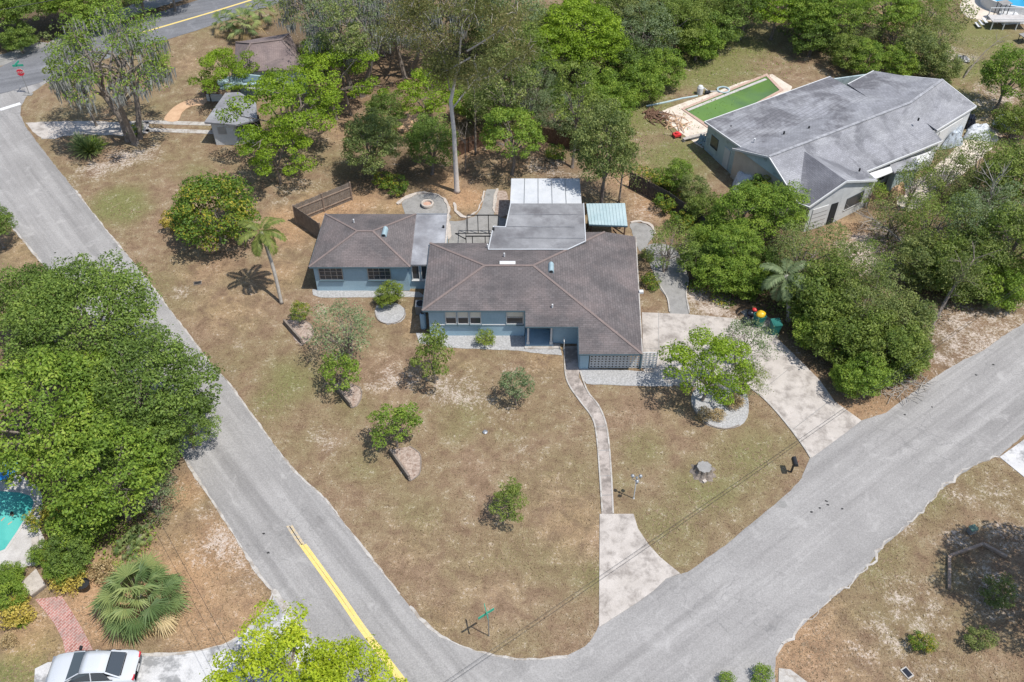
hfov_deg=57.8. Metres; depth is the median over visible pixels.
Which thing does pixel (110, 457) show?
oak tree
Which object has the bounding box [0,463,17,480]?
pool float
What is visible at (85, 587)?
plant pot
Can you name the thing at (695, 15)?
woodland tree
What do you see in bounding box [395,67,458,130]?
lime green tree
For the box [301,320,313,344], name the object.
bed edging
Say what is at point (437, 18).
mossy tree
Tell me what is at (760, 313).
rubbish bag
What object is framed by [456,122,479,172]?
slim tree
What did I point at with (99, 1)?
roadside tree
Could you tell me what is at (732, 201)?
tree
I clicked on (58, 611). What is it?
brick walk
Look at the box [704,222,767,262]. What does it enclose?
tree
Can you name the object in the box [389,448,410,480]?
garden wall
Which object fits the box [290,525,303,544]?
road marking
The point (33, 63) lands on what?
road
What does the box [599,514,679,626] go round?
driveway apron
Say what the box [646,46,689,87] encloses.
shrub
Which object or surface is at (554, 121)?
woodland tree
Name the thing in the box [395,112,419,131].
sand path
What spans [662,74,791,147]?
pool deck
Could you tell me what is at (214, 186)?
rounded tree
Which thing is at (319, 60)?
lime green tree
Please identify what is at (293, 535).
road marking
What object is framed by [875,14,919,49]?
woodland tree
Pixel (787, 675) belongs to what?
pavement
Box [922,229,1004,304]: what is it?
tree
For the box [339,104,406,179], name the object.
oak tree
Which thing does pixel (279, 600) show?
kerb strip
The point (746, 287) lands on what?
shrub
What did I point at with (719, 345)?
garden tree
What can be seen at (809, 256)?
undergrowth
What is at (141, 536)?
shrub
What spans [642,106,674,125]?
firewood
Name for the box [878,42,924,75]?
shrub
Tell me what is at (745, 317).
rubbish bag
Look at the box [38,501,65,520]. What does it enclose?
garden plant
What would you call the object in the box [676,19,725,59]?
woodland tree
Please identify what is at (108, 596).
fan palm
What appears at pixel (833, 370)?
shrub
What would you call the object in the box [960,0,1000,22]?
pool pad
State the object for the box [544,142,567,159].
shrub
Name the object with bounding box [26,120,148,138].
driveway
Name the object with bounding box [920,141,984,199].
tree
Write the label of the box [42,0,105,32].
roadside tree
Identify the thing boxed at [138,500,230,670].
overhead wire
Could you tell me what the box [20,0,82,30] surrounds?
roadside tree
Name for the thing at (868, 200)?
tree
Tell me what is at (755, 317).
wheelie bin
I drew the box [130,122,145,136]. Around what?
shrub
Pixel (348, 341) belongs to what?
yard tree
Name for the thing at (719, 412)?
grass tuft
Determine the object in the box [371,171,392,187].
shrub
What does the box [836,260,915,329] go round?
tree
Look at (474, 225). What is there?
patio
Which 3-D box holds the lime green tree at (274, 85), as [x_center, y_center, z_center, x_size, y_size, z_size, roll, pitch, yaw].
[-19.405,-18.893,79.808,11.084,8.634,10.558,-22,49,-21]
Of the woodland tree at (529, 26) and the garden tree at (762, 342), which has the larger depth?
the woodland tree at (529, 26)
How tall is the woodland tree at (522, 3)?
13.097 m
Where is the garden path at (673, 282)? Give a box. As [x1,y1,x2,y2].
[646,243,689,313]
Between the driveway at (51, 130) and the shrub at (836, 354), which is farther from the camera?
the driveway at (51, 130)
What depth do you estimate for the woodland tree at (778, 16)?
95.14 m
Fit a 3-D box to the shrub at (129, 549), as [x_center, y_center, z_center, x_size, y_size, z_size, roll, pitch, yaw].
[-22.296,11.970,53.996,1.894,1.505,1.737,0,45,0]
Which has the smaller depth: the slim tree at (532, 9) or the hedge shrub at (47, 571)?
the hedge shrub at (47, 571)
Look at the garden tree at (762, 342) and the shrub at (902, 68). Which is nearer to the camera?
the garden tree at (762, 342)
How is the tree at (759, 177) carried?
on the ground at (512, 608)
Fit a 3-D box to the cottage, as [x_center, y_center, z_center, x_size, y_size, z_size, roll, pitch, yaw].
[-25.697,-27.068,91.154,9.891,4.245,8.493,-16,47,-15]
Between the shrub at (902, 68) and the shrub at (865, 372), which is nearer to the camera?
the shrub at (865, 372)
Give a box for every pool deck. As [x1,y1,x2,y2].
[0,475,43,570]
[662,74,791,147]
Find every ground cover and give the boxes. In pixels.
[41,508,161,576]
[627,163,736,308]
[632,35,1017,161]
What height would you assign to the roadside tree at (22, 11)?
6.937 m
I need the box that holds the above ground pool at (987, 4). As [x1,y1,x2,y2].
[980,0,1023,14]
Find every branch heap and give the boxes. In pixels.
[867,357,936,404]
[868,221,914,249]
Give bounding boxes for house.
[308,178,657,368]
[704,70,976,231]
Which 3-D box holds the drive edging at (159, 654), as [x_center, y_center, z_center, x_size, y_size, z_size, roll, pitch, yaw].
[-16.500,16.072,50.542,7.863,0.050,1.868,-21,48,-20]
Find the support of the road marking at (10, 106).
on the street
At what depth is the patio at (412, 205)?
78.33 m
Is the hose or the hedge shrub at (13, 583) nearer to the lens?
the hedge shrub at (13, 583)
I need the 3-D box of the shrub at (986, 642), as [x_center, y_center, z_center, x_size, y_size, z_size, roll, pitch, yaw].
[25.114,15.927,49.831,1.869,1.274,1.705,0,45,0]
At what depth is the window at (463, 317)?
65.97 m
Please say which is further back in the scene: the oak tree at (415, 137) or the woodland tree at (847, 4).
the woodland tree at (847, 4)
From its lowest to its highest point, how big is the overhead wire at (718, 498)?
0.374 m
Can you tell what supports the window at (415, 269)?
in the house at (542, 258)
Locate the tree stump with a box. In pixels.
[689,461,715,483]
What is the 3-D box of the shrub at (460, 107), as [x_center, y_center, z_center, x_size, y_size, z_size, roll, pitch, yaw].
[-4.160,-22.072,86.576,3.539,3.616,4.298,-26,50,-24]
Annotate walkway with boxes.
[164,98,206,121]
[564,346,612,513]
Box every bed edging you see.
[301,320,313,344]
[349,383,361,407]
[375,308,405,324]
[409,446,421,480]
[691,404,739,429]
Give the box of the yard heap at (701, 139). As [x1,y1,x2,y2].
[695,133,706,146]
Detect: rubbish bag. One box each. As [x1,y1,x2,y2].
[741,316,752,325]
[746,309,753,316]
[756,310,765,317]
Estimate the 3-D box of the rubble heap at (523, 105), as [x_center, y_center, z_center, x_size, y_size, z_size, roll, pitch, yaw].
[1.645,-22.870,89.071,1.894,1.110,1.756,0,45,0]
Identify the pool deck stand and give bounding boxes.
[974,7,1023,29]
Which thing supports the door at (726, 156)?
in the house at (833, 144)
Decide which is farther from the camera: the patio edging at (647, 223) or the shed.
the shed
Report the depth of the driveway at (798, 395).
64.34 m
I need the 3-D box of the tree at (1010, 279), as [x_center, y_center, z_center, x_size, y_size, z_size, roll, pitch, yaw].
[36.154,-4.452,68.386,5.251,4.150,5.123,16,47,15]
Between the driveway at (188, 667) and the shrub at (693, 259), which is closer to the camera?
the driveway at (188, 667)
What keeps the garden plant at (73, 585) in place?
on the ground at (512, 608)
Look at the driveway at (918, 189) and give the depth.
81.57 m
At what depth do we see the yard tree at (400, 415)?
57.73 m
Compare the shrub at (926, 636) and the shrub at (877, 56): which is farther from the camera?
the shrub at (877, 56)
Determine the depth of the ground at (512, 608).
61.43 m
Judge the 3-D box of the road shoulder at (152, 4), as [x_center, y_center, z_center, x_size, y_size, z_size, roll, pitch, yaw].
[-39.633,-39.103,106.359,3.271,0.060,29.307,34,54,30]
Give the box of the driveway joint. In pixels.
[658,312,658,347]
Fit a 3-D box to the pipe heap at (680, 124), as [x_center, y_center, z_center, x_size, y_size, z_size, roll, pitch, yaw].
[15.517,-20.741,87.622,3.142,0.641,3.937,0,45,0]
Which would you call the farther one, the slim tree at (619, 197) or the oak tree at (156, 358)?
the slim tree at (619, 197)
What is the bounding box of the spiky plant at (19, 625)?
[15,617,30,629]
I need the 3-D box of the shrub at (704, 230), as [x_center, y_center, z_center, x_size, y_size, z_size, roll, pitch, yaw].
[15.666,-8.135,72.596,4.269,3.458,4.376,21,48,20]
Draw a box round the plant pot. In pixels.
[76,578,90,592]
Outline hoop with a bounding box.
[717,86,729,93]
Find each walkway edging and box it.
[564,348,602,510]
[579,370,613,513]
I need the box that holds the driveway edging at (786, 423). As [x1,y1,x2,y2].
[739,382,811,457]
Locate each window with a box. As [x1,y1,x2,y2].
[318,269,343,280]
[367,269,391,280]
[411,266,420,280]
[421,266,426,280]
[445,312,457,325]
[457,312,468,325]
[469,312,481,325]
[506,312,523,325]
[710,135,718,150]
[844,191,863,209]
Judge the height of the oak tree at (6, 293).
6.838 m
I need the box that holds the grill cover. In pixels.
[964,114,975,128]
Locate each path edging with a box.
[654,266,669,311]
[683,267,689,312]
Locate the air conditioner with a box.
[415,300,425,314]
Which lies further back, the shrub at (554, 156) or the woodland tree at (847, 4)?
the woodland tree at (847, 4)
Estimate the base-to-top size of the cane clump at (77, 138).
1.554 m
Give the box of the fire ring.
[421,199,433,208]
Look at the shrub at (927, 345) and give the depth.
62.78 m
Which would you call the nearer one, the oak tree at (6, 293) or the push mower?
the oak tree at (6, 293)
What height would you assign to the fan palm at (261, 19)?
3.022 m
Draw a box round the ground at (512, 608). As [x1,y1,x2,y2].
[0,0,1023,681]
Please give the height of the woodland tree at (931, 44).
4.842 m
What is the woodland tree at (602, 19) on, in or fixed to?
on the ground at (512, 608)
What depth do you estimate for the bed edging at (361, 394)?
63.08 m
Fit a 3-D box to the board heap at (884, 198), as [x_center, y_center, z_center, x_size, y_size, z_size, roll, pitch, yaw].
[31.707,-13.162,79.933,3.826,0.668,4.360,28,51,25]
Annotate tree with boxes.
[0,0,29,39]
[0,0,49,34]
[0,247,173,391]
[0,261,81,340]
[0,341,122,492]
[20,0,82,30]
[31,23,112,125]
[32,414,172,529]
[38,0,176,145]
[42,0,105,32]
[57,319,224,458]
[76,0,133,24]
[92,404,184,498]
[119,0,151,15]
[153,390,222,449]
[165,169,260,251]
[186,46,259,92]
[199,599,350,681]
[210,65,347,161]
[234,114,321,184]
[271,0,362,63]
[285,38,389,119]
[286,634,407,681]
[292,0,400,98]
[297,35,330,70]
[302,298,375,360]
[313,0,370,115]
[318,349,361,392]
[337,0,403,57]
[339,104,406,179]
[354,0,440,78]
[363,87,406,138]
[365,0,540,193]
[366,402,423,449]
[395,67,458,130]
[402,113,460,174]
[408,0,498,63]
[410,320,454,383]
[448,0,527,57]
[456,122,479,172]
[457,60,504,154]
[462,0,546,78]
[467,79,519,125]
[472,42,543,142]
[478,104,547,175]
[488,476,528,522]
[493,4,532,98]
[495,21,561,109]
[497,366,535,405]
[510,0,548,94]
[510,4,568,48]
[511,61,558,115]
[527,24,589,76]
[531,87,577,137]
[537,0,626,72]
[547,59,602,168]
[561,0,622,33]
[569,95,638,202]
[585,31,636,72]
[591,136,652,202]
[598,0,661,37]
[615,0,681,57]
[635,0,704,26]
[641,215,702,272]
[648,0,712,54]
[654,323,759,406]
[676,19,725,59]
[678,0,744,20]
[698,3,745,42]
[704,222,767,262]
[708,317,784,368]
[710,178,779,242]
[716,0,776,39]
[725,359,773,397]
[745,173,771,203]
[748,179,813,242]
[749,0,810,39]
[768,220,864,285]
[782,0,837,48]
[789,0,874,39]
[814,237,895,303]
[830,0,888,50]
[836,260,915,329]
[844,202,901,241]
[845,304,930,384]
[852,0,924,41]
[859,177,888,208]
[864,189,918,238]
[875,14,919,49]
[884,0,955,38]
[893,22,956,75]
[894,158,947,210]
[897,188,991,250]
[919,15,967,52]
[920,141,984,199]
[929,226,1019,330]
[943,178,1023,256]
[952,126,1023,193]
[963,31,1011,77]
[963,197,1023,284]
[977,159,1012,216]
[978,137,1023,208]
[979,42,1023,110]
[987,99,1023,137]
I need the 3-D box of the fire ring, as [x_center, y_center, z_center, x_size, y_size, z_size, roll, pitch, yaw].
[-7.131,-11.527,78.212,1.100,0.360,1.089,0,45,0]
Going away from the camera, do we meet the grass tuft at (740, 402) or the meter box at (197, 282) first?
the grass tuft at (740, 402)
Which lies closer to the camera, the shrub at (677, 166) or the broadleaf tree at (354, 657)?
the broadleaf tree at (354, 657)
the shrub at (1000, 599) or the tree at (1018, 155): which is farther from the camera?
the tree at (1018, 155)
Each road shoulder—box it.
[0,42,46,65]
[47,0,181,44]
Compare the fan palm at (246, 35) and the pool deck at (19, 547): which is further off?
the fan palm at (246, 35)
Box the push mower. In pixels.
[668,127,681,138]
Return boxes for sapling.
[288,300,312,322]
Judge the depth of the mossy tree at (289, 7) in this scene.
90.16 m
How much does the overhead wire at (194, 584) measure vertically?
0.243 m
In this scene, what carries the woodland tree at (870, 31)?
on the ground at (512, 608)
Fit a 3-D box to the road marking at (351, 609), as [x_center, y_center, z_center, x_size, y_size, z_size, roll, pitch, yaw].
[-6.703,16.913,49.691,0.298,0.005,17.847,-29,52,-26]
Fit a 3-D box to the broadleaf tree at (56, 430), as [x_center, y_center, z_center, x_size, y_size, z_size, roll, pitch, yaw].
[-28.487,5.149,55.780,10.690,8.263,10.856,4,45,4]
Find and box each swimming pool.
[0,489,35,552]
[681,73,782,127]
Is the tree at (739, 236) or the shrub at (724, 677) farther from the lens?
the tree at (739, 236)
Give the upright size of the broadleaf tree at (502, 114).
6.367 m
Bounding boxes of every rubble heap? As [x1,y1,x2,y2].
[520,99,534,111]
[955,54,969,62]
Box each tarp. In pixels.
[732,171,753,191]
[939,125,962,149]
[963,123,990,141]
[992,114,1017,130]
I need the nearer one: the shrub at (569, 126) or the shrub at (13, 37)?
the shrub at (569, 126)
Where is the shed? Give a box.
[204,92,260,144]
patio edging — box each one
[396,191,451,239]
[453,191,485,217]
[492,188,498,212]
[630,220,655,232]
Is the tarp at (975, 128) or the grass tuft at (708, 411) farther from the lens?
the tarp at (975, 128)
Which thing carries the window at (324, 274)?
in the house at (542, 258)
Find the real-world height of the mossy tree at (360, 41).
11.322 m
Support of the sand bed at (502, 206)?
on the ground at (512, 608)
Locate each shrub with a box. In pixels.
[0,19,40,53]
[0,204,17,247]
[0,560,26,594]
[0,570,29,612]
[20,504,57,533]
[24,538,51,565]
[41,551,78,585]
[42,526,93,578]
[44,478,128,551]
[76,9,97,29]
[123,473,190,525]
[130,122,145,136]
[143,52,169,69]
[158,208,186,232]
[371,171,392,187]
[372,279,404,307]
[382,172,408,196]
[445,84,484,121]
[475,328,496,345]
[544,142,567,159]
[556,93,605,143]
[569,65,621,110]
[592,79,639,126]
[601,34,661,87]
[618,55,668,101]
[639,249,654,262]
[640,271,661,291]
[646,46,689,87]
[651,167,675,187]
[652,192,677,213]
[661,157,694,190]
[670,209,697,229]
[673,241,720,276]
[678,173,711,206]
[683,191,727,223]
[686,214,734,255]
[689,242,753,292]
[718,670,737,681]
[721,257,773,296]
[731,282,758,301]
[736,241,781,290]
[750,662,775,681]
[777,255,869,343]
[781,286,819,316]
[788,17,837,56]
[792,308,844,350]
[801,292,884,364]
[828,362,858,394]
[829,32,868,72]
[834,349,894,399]
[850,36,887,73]
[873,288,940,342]
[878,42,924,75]
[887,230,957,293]
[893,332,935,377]
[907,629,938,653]
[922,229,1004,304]
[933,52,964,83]
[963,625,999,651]
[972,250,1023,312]
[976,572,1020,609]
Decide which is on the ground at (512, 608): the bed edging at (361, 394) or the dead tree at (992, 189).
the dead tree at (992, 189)
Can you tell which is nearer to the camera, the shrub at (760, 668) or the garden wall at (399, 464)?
the shrub at (760, 668)
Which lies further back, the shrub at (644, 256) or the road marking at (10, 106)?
the road marking at (10, 106)
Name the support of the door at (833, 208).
in the house at (833, 144)
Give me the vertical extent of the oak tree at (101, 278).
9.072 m
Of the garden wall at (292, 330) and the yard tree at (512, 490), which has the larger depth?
the garden wall at (292, 330)
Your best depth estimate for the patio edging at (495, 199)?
78.84 m
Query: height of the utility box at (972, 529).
0.505 m
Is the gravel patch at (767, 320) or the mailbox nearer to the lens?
the mailbox
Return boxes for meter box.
[194,281,201,285]
[900,666,913,679]
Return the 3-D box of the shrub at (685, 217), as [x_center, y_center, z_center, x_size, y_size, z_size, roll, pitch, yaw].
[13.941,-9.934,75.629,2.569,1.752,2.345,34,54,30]
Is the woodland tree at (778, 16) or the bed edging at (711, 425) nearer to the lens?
the bed edging at (711, 425)
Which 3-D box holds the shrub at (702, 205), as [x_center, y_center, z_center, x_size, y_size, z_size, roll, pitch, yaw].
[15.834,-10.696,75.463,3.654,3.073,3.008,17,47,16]
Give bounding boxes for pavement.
[779,668,806,681]
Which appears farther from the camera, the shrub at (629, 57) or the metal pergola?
the shrub at (629, 57)
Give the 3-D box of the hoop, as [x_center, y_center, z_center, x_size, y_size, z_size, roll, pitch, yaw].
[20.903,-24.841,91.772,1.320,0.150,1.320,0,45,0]
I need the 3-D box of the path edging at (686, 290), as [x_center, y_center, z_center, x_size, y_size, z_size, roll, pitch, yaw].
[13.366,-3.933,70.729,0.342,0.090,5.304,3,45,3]
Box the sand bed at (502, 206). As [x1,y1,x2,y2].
[495,191,509,216]
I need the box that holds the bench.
[31,536,38,549]
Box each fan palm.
[84,548,193,649]
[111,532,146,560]
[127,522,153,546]
[211,9,244,39]
[223,7,265,39]
[242,0,278,26]
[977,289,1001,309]
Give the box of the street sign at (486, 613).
[478,603,493,635]
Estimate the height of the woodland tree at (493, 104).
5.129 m
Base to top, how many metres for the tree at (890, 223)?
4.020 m
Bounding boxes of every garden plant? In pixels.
[0,597,37,630]
[0,630,19,648]
[8,592,30,607]
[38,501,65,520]
[47,569,73,596]
[55,569,87,597]
[86,557,116,584]
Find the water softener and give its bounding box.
[420,311,426,329]
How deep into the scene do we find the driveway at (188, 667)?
49.34 m
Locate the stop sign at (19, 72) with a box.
[12,60,32,95]
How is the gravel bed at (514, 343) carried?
on the ground at (512, 608)
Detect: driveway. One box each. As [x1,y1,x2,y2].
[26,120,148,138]
[34,596,324,681]
[642,312,860,456]
[896,128,998,210]
[1000,440,1023,476]
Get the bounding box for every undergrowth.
[418,0,979,124]
[672,166,1023,386]
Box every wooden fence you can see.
[292,182,352,237]
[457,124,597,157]
[629,172,737,257]
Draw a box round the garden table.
[993,0,1012,14]
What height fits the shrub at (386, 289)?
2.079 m
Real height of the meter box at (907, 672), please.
0.075 m
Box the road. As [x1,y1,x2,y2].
[0,0,278,93]
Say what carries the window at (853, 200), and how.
in the house at (833, 144)
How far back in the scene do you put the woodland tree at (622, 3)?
94.56 m
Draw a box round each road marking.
[0,102,20,110]
[168,12,210,25]
[211,0,250,12]
[286,525,300,544]
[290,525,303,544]
[299,544,401,681]
[303,544,404,680]
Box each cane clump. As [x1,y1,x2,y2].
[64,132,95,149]
[69,134,105,160]
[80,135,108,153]
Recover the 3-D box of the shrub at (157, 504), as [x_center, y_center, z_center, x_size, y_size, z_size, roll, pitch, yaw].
[-21.009,9.291,55.019,3.615,3.417,3.393,7,45,7]
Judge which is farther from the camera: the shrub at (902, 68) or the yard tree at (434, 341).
the shrub at (902, 68)
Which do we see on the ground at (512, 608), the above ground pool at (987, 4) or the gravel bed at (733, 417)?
the gravel bed at (733, 417)
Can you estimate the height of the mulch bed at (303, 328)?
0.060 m
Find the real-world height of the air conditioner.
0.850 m
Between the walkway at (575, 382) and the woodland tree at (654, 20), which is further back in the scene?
the woodland tree at (654, 20)
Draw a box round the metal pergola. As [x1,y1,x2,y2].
[455,215,498,242]
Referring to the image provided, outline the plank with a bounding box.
[682,132,705,141]
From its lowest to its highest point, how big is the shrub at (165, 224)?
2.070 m
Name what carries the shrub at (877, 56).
on the ground at (512, 608)
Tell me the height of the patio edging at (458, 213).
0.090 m
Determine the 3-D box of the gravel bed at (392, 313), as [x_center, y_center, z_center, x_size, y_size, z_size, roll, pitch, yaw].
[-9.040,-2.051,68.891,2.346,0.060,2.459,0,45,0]
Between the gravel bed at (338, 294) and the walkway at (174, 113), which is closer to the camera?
the gravel bed at (338, 294)
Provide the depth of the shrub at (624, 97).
85.51 m
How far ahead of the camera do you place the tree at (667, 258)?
70.26 m
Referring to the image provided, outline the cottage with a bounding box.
[200,33,308,100]
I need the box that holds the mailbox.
[790,456,798,472]
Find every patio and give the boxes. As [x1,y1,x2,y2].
[402,194,450,219]
[449,189,506,242]
[630,222,653,250]
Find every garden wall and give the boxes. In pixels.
[283,319,302,343]
[330,379,352,407]
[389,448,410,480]
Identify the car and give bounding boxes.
[45,645,141,681]
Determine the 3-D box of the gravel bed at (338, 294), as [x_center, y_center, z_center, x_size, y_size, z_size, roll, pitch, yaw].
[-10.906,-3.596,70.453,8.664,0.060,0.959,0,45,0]
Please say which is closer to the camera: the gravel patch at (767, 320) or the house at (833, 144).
the gravel patch at (767, 320)
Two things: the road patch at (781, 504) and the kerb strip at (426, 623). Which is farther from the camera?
the road patch at (781, 504)
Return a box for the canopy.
[586,203,627,234]
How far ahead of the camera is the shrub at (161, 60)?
93.80 m
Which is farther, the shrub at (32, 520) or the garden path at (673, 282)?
the garden path at (673, 282)
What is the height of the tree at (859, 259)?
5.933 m
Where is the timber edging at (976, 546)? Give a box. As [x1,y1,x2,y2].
[947,542,1007,589]
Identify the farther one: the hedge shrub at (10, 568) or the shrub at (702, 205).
the shrub at (702, 205)
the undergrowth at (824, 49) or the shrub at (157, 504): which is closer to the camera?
the shrub at (157, 504)
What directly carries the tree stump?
on the ground at (512, 608)
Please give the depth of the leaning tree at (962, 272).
65.56 m
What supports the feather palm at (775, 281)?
on the ground at (512, 608)
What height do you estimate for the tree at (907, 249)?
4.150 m
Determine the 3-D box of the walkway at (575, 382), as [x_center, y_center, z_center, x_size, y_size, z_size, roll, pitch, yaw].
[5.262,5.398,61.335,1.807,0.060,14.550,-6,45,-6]
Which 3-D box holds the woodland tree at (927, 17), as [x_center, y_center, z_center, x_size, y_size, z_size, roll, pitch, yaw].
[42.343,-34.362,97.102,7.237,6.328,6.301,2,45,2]
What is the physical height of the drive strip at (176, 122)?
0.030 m
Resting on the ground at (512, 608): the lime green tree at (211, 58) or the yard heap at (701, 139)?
the lime green tree at (211, 58)
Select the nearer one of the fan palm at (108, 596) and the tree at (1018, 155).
the fan palm at (108, 596)
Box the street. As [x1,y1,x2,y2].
[0,80,1023,681]
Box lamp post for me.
[631,474,641,498]
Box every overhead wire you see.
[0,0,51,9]
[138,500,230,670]
[147,498,246,679]
[446,287,1017,680]
[451,287,1021,681]
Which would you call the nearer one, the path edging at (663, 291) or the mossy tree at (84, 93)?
the path edging at (663, 291)
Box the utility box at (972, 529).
[967,524,978,534]
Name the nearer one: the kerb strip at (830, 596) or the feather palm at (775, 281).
the kerb strip at (830, 596)
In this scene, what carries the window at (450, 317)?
in the house at (542, 258)
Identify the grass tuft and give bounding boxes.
[693,405,713,422]
[711,408,725,421]
[726,393,745,409]
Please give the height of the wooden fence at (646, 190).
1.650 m
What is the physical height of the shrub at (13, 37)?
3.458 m
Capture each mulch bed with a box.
[287,320,312,345]
[336,383,361,406]
[393,446,420,478]
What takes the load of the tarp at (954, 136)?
on the ground at (512, 608)
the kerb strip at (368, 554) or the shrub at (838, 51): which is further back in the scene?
the shrub at (838, 51)
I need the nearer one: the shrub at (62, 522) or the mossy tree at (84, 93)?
the shrub at (62, 522)
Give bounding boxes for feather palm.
[237,217,286,304]
[759,258,810,321]
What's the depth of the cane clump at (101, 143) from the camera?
84.02 m
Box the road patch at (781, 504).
[776,501,786,507]
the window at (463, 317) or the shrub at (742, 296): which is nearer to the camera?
the window at (463, 317)
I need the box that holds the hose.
[646,95,697,106]
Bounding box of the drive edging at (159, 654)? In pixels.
[141,592,273,656]
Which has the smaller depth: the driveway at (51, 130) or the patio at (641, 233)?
the patio at (641, 233)
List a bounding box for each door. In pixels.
[722,147,730,169]
[807,205,828,230]
[826,202,838,224]
[936,118,962,149]
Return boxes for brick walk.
[35,596,92,652]
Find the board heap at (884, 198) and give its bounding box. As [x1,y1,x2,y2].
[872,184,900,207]
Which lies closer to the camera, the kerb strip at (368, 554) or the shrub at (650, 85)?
the kerb strip at (368, 554)
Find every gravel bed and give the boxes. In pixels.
[312,289,423,297]
[375,302,405,324]
[416,333,561,354]
[579,368,672,386]
[691,384,748,427]
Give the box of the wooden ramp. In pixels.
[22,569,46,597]
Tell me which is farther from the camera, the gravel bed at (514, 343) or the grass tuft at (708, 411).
the gravel bed at (514, 343)
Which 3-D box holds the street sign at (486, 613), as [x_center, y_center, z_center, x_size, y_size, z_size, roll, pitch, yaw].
[-1.356,15.117,49.549,0.559,2.805,0.862,16,47,16]
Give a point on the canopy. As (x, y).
(613, 215)
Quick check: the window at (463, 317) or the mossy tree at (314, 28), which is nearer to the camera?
the window at (463, 317)
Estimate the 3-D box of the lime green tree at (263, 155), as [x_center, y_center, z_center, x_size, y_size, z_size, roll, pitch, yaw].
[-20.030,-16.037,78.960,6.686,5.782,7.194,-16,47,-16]
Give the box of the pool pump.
[697,85,717,94]
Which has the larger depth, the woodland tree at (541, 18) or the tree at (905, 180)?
the woodland tree at (541, 18)
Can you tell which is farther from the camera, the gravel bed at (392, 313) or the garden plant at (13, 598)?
the gravel bed at (392, 313)
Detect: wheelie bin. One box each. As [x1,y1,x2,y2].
[753,312,766,327]
[769,318,782,334]
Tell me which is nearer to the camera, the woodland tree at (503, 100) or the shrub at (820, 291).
the shrub at (820, 291)
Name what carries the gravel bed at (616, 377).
on the ground at (512, 608)
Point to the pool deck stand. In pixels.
(1006, 18)
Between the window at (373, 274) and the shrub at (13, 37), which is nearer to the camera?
the window at (373, 274)
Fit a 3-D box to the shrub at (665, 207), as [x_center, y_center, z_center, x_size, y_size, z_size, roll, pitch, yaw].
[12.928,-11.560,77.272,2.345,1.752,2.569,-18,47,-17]
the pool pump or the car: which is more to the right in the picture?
the pool pump
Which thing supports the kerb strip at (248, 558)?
on the ground at (512, 608)
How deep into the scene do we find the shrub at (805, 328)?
64.54 m
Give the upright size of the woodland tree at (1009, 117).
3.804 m
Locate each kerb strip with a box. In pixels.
[1,214,271,590]
[75,190,399,593]
[271,589,314,650]
[409,605,566,659]
[776,456,999,655]
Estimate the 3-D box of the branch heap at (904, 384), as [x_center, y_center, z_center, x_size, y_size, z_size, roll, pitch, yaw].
[26.543,2.488,64.075,4.788,0.691,4.898,-23,49,-22]
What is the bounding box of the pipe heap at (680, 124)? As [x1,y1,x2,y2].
[663,112,691,130]
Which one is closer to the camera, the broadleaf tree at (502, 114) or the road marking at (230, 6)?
the broadleaf tree at (502, 114)
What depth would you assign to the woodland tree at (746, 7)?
95.56 m
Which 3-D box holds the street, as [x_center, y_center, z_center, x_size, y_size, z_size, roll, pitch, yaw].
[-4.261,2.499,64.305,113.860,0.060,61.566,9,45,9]
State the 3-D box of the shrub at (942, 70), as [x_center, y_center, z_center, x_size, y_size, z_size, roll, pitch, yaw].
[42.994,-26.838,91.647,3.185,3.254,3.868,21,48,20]
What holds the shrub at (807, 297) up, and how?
on the ground at (512, 608)
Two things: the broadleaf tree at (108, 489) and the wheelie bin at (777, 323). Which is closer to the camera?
the broadleaf tree at (108, 489)
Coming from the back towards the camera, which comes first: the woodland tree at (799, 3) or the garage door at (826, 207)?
the woodland tree at (799, 3)
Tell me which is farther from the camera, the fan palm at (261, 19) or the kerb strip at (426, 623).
the fan palm at (261, 19)
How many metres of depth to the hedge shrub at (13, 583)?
50.97 m
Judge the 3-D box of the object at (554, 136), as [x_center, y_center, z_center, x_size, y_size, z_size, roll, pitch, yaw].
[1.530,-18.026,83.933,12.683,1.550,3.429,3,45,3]
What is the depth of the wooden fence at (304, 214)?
76.80 m
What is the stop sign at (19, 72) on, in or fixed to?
on the street
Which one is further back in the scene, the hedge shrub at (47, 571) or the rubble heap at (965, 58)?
the rubble heap at (965, 58)
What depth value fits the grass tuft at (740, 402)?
61.99 m
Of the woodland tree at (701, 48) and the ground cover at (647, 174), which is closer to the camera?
the ground cover at (647, 174)
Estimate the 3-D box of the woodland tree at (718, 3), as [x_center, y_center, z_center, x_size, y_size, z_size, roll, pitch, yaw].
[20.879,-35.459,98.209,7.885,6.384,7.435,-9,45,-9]
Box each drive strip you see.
[145,120,210,125]
[148,128,212,133]
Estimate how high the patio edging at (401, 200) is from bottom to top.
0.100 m
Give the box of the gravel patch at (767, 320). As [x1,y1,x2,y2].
[741,309,777,337]
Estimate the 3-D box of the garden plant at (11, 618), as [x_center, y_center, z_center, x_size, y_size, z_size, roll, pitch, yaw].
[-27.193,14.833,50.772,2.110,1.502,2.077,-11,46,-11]
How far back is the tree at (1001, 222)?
67.49 m

